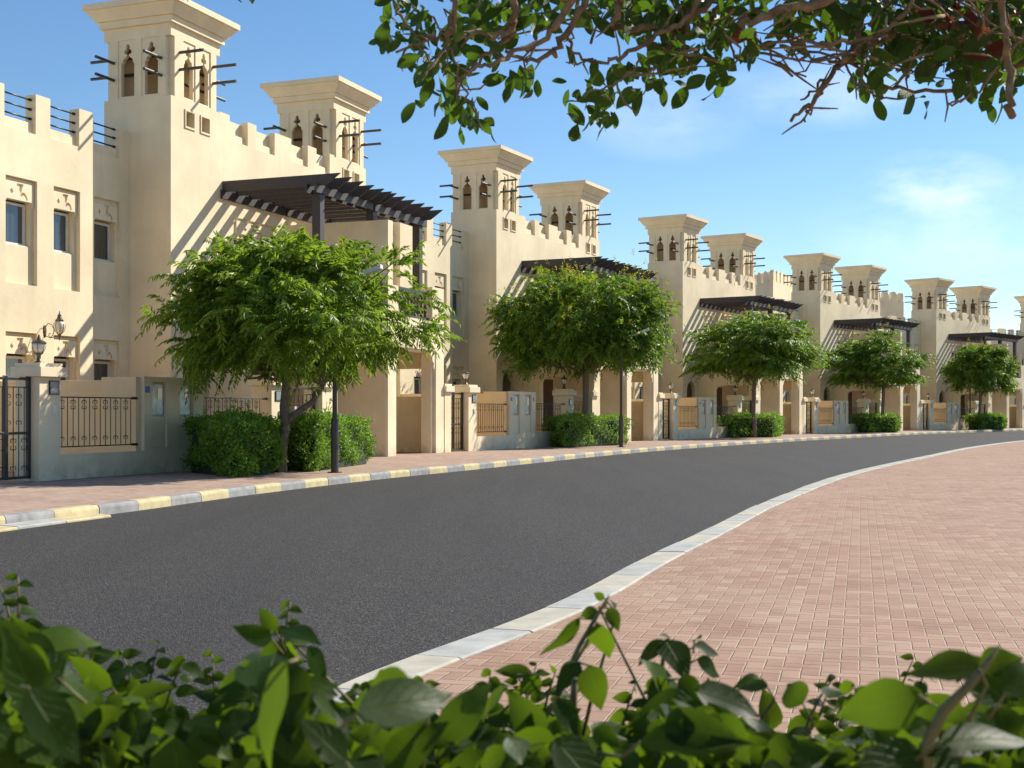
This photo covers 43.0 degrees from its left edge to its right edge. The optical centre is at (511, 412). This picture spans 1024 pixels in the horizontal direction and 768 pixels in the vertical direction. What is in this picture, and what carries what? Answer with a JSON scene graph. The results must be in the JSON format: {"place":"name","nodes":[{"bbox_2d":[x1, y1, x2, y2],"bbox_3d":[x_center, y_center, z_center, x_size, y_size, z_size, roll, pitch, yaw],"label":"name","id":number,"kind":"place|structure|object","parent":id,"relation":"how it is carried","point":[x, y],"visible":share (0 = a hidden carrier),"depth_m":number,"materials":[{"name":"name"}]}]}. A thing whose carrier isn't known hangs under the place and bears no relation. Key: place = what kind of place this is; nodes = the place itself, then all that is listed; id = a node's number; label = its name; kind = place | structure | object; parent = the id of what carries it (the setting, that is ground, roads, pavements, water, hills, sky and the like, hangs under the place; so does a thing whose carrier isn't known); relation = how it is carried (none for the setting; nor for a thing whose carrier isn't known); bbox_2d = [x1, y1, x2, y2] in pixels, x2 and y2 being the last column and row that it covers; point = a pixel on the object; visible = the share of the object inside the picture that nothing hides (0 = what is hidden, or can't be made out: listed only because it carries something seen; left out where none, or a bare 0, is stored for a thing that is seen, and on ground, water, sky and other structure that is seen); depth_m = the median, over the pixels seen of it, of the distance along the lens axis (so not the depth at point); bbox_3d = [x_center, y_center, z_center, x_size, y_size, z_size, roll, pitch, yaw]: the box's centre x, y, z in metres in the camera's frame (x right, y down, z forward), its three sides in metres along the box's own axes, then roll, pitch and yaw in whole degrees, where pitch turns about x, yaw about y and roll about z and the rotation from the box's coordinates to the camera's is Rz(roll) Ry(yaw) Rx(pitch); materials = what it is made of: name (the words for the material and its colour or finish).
{"place":"outdoors","nodes":[
{"label":"outdoors","id":0,"kind":"place"},
{"bbox_2d":[0,431,1023,714],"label":"road","id":1,"kind":"structure","parent":0,"point":[366,577],"depth_m":13.88,"materials":[{"name":"grey asphalt"}]},
{"bbox_2d":[0,513,110,531],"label":"gutter stones","id":2,"kind":"object","parent":1,"relation":"on","point":[35,523],"visible":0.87,"depth_m":16.88,"materials":[{"name":"beige concrete"}]},
{"bbox_2d":[0,429,1023,523],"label":"kerb","id":3,"kind":"structure","parent":1,"relation":"on","point":[116,507],"depth_m":25.69,"materials":[{"name":"beige concrete"}]},
{"bbox_2d":[0,428,1023,513],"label":"pavement","id":4,"kind":"structure","parent":0,"point":[19,496],"depth_m":25.81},
{"bbox_2d":[180,397,288,477],"bbox_3d":[-5.909,0.509,28.044,2.099,1.693,4.259,0,0,-28],"label":"hedge","id":5,"kind":"object","parent":4,"relation":"on","point":[222,446],"visible":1,"depth_m":27.00,"materials":[{"name":"green plant"}]},
{"bbox_2d":[135,224,467,471],"bbox_3d":[-4.511,-1.367,28.650,6.263,5.356,6.894,0,0,44],"label":"street tree","id":6,"kind":"object","parent":4,"relation":"on","point":[269,311],"visible":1,"depth_m":27.34,"materials":[{"name":"green plant"}]},
{"bbox_2d":[275,407,376,471],"bbox_3d":[-4.713,0.571,31.513,2.258,1.576,6.140,0,0,8],"label":"hedge","id":7,"kind":"object","parent":4,"relation":"on","point":[309,445],"visible":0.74,"depth_m":29.67,"materials":[{"name":"green plant"}]},
{"bbox_2d":[328,264,382,472],"bbox_3d":[-3.419,-0.951,28.238,1.210,4.515,0.320,0,0,8],"label":"lamp post","id":8,"kind":"object","parent":4,"relation":"on","point":[335,426],"visible":0.66,"depth_m":28.23,"materials":[{"name":"black painted metal"},{"name":"glass"}]},
{"bbox_2d":[478,249,685,420],"bbox_3d":[2.714,-2.565,51.697,8.152,7.757,8.170,0,0,0],"label":"street tree","id":9,"kind":"object","parent":4,"relation":"on","point":[540,318],"visible":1,"depth_m":49.75,"materials":[{"name":"green plant"}]},
{"bbox_2d":[540,406,633,447],"bbox_3d":[2.848,0.541,51.848,2.855,1.644,7.040,0,0,32],"label":"hedge","id":10,"kind":"object","parent":4,"relation":"on","point":[592,430],"visible":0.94,"depth_m":50.33,"materials":[{"name":"green plant"}]},
{"bbox_2d":[619,328,648,446],"bbox_3d":[4.585,-0.951,49.307,1.210,4.515,0.320,0,0,12],"label":"lamp post","id":11,"kind":"object","parent":4,"relation":"on","point":[621,408],"visible":0.91,"depth_m":49.35,"materials":[{"name":"black metal"}]},
{"bbox_2d":[718,409,785,437],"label":"hedge","id":12,"kind":"object","parent":4,"relation":"on","point":[767,426],"visible":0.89,"depth_m":68.78,"materials":[{"name":"green plant"}]},
{"bbox_2d":[678,304,838,437],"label":"street tree","id":13,"kind":"object","parent":4,"relation":"on","point":[765,342],"visible":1,"depth_m":66.61,"materials":[{"name":"green plant"}]},
{"bbox_2d":[848,409,902,432],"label":"hedge","id":14,"kind":"object","parent":4,"relation":"on","point":[876,423],"visible":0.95,"depth_m":85.55,"materials":[{"name":"green plant"}]},
{"bbox_2d":[818,322,938,417],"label":"street tree","id":15,"kind":"object","parent":4,"relation":"on","point":[875,368],"visible":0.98,"depth_m":84.50,"materials":[{"name":"green plant"}]},
{"bbox_2d":[969,381,970,416],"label":"lamp post","id":16,"kind":"object","parent":4,"relation":"on","point":[970,400],"visible":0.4,"depth_m":101.75,"materials":[{"name":"black metal"}]},
{"bbox_2d":[938,339,1021,413],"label":"street tree","id":17,"kind":"object","parent":4,"relation":"on","point":[981,365],"visible":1,"depth_m":99.76,"materials":[{"name":"green plant"}]},
{"bbox_2d":[962,410,1007,429],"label":"hedge","id":18,"kind":"object","parent":4,"relation":"on","point":[995,420],"visible":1,"depth_m":100.16,"materials":[{"name":"green plant"}]},
{"bbox_2d":[0,0,1023,334],"label":"sky","id":19,"kind":"structure","parent":0,"point":[911,196],"materials":[{"name":"blue"}]},
{"bbox_2d":[421,441,1023,738],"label":"plaza","id":20,"kind":"structure","parent":0,"point":[863,579],"depth_m":10.21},
{"bbox_2d":[0,573,239,767],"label":"shrub","id":21,"kind":"object","parent":20,"relation":"on","point":[55,712],"visible":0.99,"depth_m":0.90,"materials":[{"name":"green plant"}]},
{"bbox_2d":[144,599,491,767],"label":"shrub","id":22,"kind":"object","parent":20,"relation":"on","point":[272,704],"visible":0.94,"depth_m":0.87,"materials":[{"name":"green plant"}]},
{"bbox_2d":[435,592,762,767],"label":"shrub","id":23,"kind":"object","parent":20,"relation":"on","point":[669,715],"visible":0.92,"depth_m":1.02,"materials":[{"name":"green plant"}]},
{"bbox_2d":[187,0,1023,144],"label":"overhanging tree","id":24,"kind":"object","parent":20,"relation":"on","point":[909,35],"visible":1,"depth_m":3.06,"materials":[{"name":"green plant"}]},
{"bbox_2d":[658,645,1023,767],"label":"shrub","id":25,"kind":"object","parent":20,"relation":"on","point":[901,724],"visible":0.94,"depth_m":0.89,"materials":[{"name":"green plant"}]},
{"bbox_3d":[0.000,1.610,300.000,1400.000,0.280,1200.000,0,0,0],"label":"ground","id":26,"kind":"structure","parent":0,"visible":0},
{"bbox_2d":[0,363,331,480],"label":"garden wall","id":27,"kind":"structure","parent":26,"relation":"on","point":[110,426],"depth_m":27.87,"materials":[{"name":"beige paint"}]},
{"bbox_2d":[0,375,30,479],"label":"gate","id":28,"kind":"structure","parent":27,"relation":"attached to","point":[4,433],"depth_m":24.48,"materials":[{"name":"black metal"}]},
{"bbox_2d":[31,334,46,362],"bbox_3d":[-9.147,-1.235,25.120,0.300,0.560,0.300,0,0,21],"label":"pier lantern","id":29,"kind":"object","parent":27,"relation":"on","point":[38,346],"visible":0.96,"depth_m":25.05,"materials":[{"name":"white glass"}]},
{"bbox_2d":[289,387,314,412],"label":"gate","id":30,"kind":"structure","parent":27,"relation":"attached to","point":[313,406],"depth_m":34.44,"materials":[{"name":"black metal"}]},
{"bbox_2d":[0,0,443,456],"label":"villa","id":31,"kind":"object","parent":26,"relation":"on","point":[94,237],"visible":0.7,"depth_m":34.90,"materials":[{"name":"beige paint"}]},
{"bbox_2d":[6,177,33,247],"bbox_3d":[-11.817,-4.732,30.895,0.250,1.585,1.020,0,0,21],"label":"window","id":32,"kind":"structure","parent":31,"relation":"in","point":[15,213],"depth_m":30.99,"materials":[{"name":"clear glass"}]},
{"bbox_2d":[6,333,33,380],"bbox_3d":[-11.817,-1.067,30.895,0.250,1.595,1.020,0,0,21],"label":"window","id":33,"kind":"structure","parent":31,"relation":"in","point":[26,340],"depth_m":30.89,"materials":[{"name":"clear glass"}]},
{"bbox_2d":[43,311,65,340],"bbox_3d":[-11.089,-2.102,31.463,0.609,0.714,0.290,0,0,21],"label":"wall lamp","id":34,"kind":"object","parent":31,"relation":"attached to","point":[59,326],"visible":1,"depth_m":31.36,"materials":[{"name":"white glass"}]},
{"bbox_2d":[54,189,76,254],"bbox_3d":[-11.251,-4.732,32.386,0.250,1.585,0.930,0,0,21],"label":"window","id":35,"kind":"structure","parent":31,"relation":"in","point":[61,220],"depth_m":32.50,"materials":[{"name":"clear glass"}]},
{"bbox_2d":[54,337,76,380],"bbox_3d":[-11.251,-1.067,32.386,0.250,1.595,0.930,0,0,21],"label":"window","id":36,"kind":"structure","parent":31,"relation":"in","point":[71,346],"depth_m":32.47,"materials":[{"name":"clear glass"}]},
{"bbox_2d":[94,200,117,262],"bbox_3d":[-10.778,-4.732,34.137,0.250,1.585,1.020,0,0,21],"label":"window","id":37,"kind":"structure","parent":31,"relation":"in","point":[101,231],"depth_m":34.23,"materials":[{"name":"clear glass"}]},
{"bbox_2d":[94,341,117,379],"bbox_3d":[-10.778,-1.067,34.137,0.250,1.595,1.020,0,0,21],"label":"window","id":38,"kind":"structure","parent":31,"relation":"in","point":[101,369],"depth_m":34.20,"materials":[{"name":"clear glass"}]},
{"bbox_2d":[234,218,270,249],"bbox_3d":[-7.721,-4.590,38.353,0.205,2.080,2.150,0,0,21],"label":"window","id":39,"kind":"structure","parent":31,"relation":"in","point":[241,227],"depth_m":38.10,"materials":[{"name":"beige paint"}]},
{"bbox_2d":[396,384,454,452],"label":"garden wall","id":40,"kind":"structure","parent":26,"relation":"on","point":[408,423],"depth_m":43.22,"materials":[{"name":"beige paint"}]},
{"bbox_2d":[451,392,462,449],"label":"gate","id":41,"kind":"structure","parent":40,"relation":"attached to","point":[453,427],"depth_m":43.81,"materials":[{"name":"black metal"}]},
{"bbox_2d":[401,385,599,450],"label":"garden wall","id":42,"kind":"structure","parent":26,"relation":"on","point":[498,420],"depth_m":47.29,"materials":[{"name":"paint"}]},
{"bbox_2d":[461,369,469,384],"bbox_3d":[-1.588,-1.235,44.502,0.300,0.560,0.300,0,0,26],"label":"pier lantern","id":43,"kind":"object","parent":42,"relation":"on","point":[465,374],"visible":1,"depth_m":44.43,"materials":[{"name":"white glass"}]},
{"bbox_2d":[561,375,566,388],"bbox_3d":[2.092,-1.235,52.030,0.300,0.560,0.300,0,0,26],"label":"pier lantern","id":44,"kind":"object","parent":42,"relation":"on","point":[563,381],"visible":1,"depth_m":51.95,"materials":[{"name":"white glass"}]},
{"bbox_2d":[393,145,658,441],"bbox_3d":[-2.523,-4.775,55.978,12.740,12.450,21.700,0,0,26],"label":"villa","id":45,"kind":"object","parent":26,"relation":"on","point":[485,244],"visible":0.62,"depth_m":54.57,"materials":[{"name":"paint"}]},
{"bbox_2d":[414,369,420,393],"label":"window","id":46,"kind":"structure","parent":45,"relation":"in","point":[416,371],"depth_m":50.63,"materials":[{"name":"glass"}]},
{"bbox_2d":[435,274,444,289],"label":"window","id":47,"kind":"structure","parent":45,"relation":"in","point":[442,279],"depth_m":51.97,"materials":[{"name":"paint"}]},
{"bbox_2d":[453,278,461,316],"bbox_3d":[-2.388,-4.732,53.630,0.250,1.585,1.020,0,0,26],"label":"window","id":48,"kind":"structure","parent":45,"relation":"in","point":[459,282],"depth_m":53.85,"materials":[{"name":"paint"}]},
{"bbox_2d":[453,367,461,385],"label":"window","id":49,"kind":"structure","parent":45,"relation":"in","point":[459,370],"depth_m":53.71,"materials":[{"name":"paint"}]},
{"bbox_2d":[543,379,552,420],"bbox_3d":[1.201,-0.105,57.522,0.056,2.790,2.930,0,0,26],"label":"door","id":50,"kind":"structure","parent":45,"relation":"in","point":[547,384],"depth_m":58.27,"materials":[{"name":"brown wood"}]},
{"bbox_2d":[631,393,664,439],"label":"garden wall","id":51,"kind":"structure","parent":26,"relation":"on","point":[637,420],"depth_m":61.90,"materials":[{"name":"beige paint"}]},
{"bbox_2d":[662,398,669,438],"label":"gate","id":52,"kind":"structure","parent":51,"relation":"attached to","point":[663,416],"depth_m":62.56,"materials":[{"name":"black metal"}]},
{"bbox_2d":[333,440,1023,701],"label":"plaza kerb","id":53,"kind":"structure","parent":26,"relation":"on","point":[427,662],"depth_m":9.64,"materials":[{"name":"grey concrete"}]},
{"bbox_2d":[631,393,760,439],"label":"garden wall","id":54,"kind":"structure","parent":26,"relation":"on","point":[693,418],"depth_m":65.80,"materials":[{"name":"paint"}]},
{"bbox_2d":[668,382,672,392],"bbox_3d":[7.712,-1.235,63.110,0.300,0.560,0.300,0,0,31],"label":"pier lantern","id":55,"kind":"object","parent":54,"relation":"on","point":[670,386],"visible":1,"depth_m":63.04,"materials":[{"name":"brown metal"}]},
{"bbox_2d":[742,400,750,412],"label":"gate","id":56,"kind":"structure","parent":54,"relation":"attached to","point":[749,406],"depth_m":71.89,"materials":[{"name":"black metal"}]},
{"bbox_2d":[608,214,802,434],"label":"villa","id":57,"kind":"object","parent":26,"relation":"on","point":[720,283],"visible":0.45,"depth_m":73.90,"materials":[{"name":"paint"}]},
{"bbox_2d":[640,382,642,398],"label":"window","id":58,"kind":"structure","parent":57,"relation":"in","point":[641,383],"depth_m":70.89,"materials":[{"name":"paint"}]},
{"bbox_2d":[704,315,716,338],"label":"window","id":59,"kind":"structure","parent":57,"relation":"in","point":[709,320],"depth_m":75.61,"materials":[{"name":"paint"}]},
{"bbox_2d":[717,387,721,420],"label":"door","id":60,"kind":"structure","parent":57,"relation":"in","point":[719,390],"depth_m":76.71,"materials":[{"name":"brown wood"}]},
{"bbox_2d":[754,270,791,300],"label":"building wall","id":61,"kind":"structure","parent":26,"relation":"on","point":[770,283],"depth_m":120.18,"materials":[{"name":"beige paint"}]},
{"bbox_2d":[783,397,807,433],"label":"garden wall","id":62,"kind":"structure","parent":26,"relation":"on","point":[787,414],"depth_m":79.69,"materials":[{"name":"beige paint"}]},
{"bbox_2d":[806,402,810,432],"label":"gate","id":63,"kind":"structure","parent":62,"relation":"attached to","point":[810,417],"depth_m":80.21,"materials":[{"name":"black metal"}]},
{"bbox_2d":[783,397,880,433],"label":"garden wall","id":64,"kind":"structure","parent":26,"relation":"on","point":[829,416],"depth_m":83.35,"materials":[{"name":"paint"}]},
{"bbox_2d":[869,403,876,413],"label":"gate","id":65,"kind":"structure","parent":64,"relation":"attached to","point":[875,408],"depth_m":89.08,"materials":[{"name":"black metal"}]},
{"bbox_2d":[755,253,919,430],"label":"villa","id":66,"kind":"object","parent":26,"relation":"on","point":[830,315],"visible":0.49,"depth_m":91.48,"materials":[{"name":"paint"}]},
{"bbox_2d":[785,389,789,401],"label":"window","id":67,"kind":"structure","parent":66,"relation":"in","point":[786,390],"depth_m":88.53,"materials":[{"name":"paint"}]},
{"bbox_2d":[837,334,847,348],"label":"window","id":68,"kind":"structure","parent":66,"relation":"in","point":[840,340],"depth_m":92.96,"materials":[{"name":"paint"}]},
{"bbox_2d":[848,392,851,418],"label":"door","id":69,"kind":"structure","parent":66,"relation":"in","point":[850,393],"depth_m":93.91,"materials":[{"name":"brown wood"}]},
{"bbox_2d":[838,291,903,319],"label":"building wall","id":70,"kind":"structure","parent":26,"relation":"on","point":[891,303],"depth_m":149.01,"materials":[{"name":"beige paint"}]},
{"bbox_2d":[903,400,924,430],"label":"garden wall","id":71,"kind":"structure","parent":26,"relation":"on","point":[906,417],"depth_m":96.46,"materials":[{"name":"beige paint"}]},
{"bbox_2d":[923,403,927,429],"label":"gate","id":72,"kind":"structure","parent":71,"relation":"attached to","point":[926,417],"depth_m":96.90,"materials":[{"name":"black metal"}]},
{"bbox_2d":[903,400,991,429],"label":"garden wall","id":73,"kind":"structure","parent":26,"relation":"on","point":[944,416],"depth_m":99.90,"materials":[{"name":"paint"}]},
{"bbox_2d":[880,277,1023,427],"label":"villa","id":74,"kind":"object","parent":26,"relation":"on","point":[941,333],"visible":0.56,"depth_m":107.48,"materials":[{"name":"paint"}]},
{"bbox_2d":[951,345,960,360],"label":"window","id":75,"kind":"structure","parent":74,"relation":"in","point":[953,348],"depth_m":108.98,"materials":[{"name":"paint"}]},
{"bbox_2d":[961,395,964,417],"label":"door","id":76,"kind":"structure","parent":74,"relation":"in","point":[962,396],"depth_m":110.04,"materials":[{"name":"brown wood"}]},
{"bbox_2d":[990,296,1023,404],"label":"villa","id":77,"kind":"object","parent":26,"relation":"on","point":[1020,347],"visible":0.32,"depth_m":120.44,"materials":[{"name":"paint"}]},
{"bbox_2d":[1009,406,1015,427],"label":"garden wall","id":78,"kind":"structure","parent":26,"relation":"on","point":[1012,416],"depth_m":112.16,"materials":[{"name":"beige paint"}]}
]}

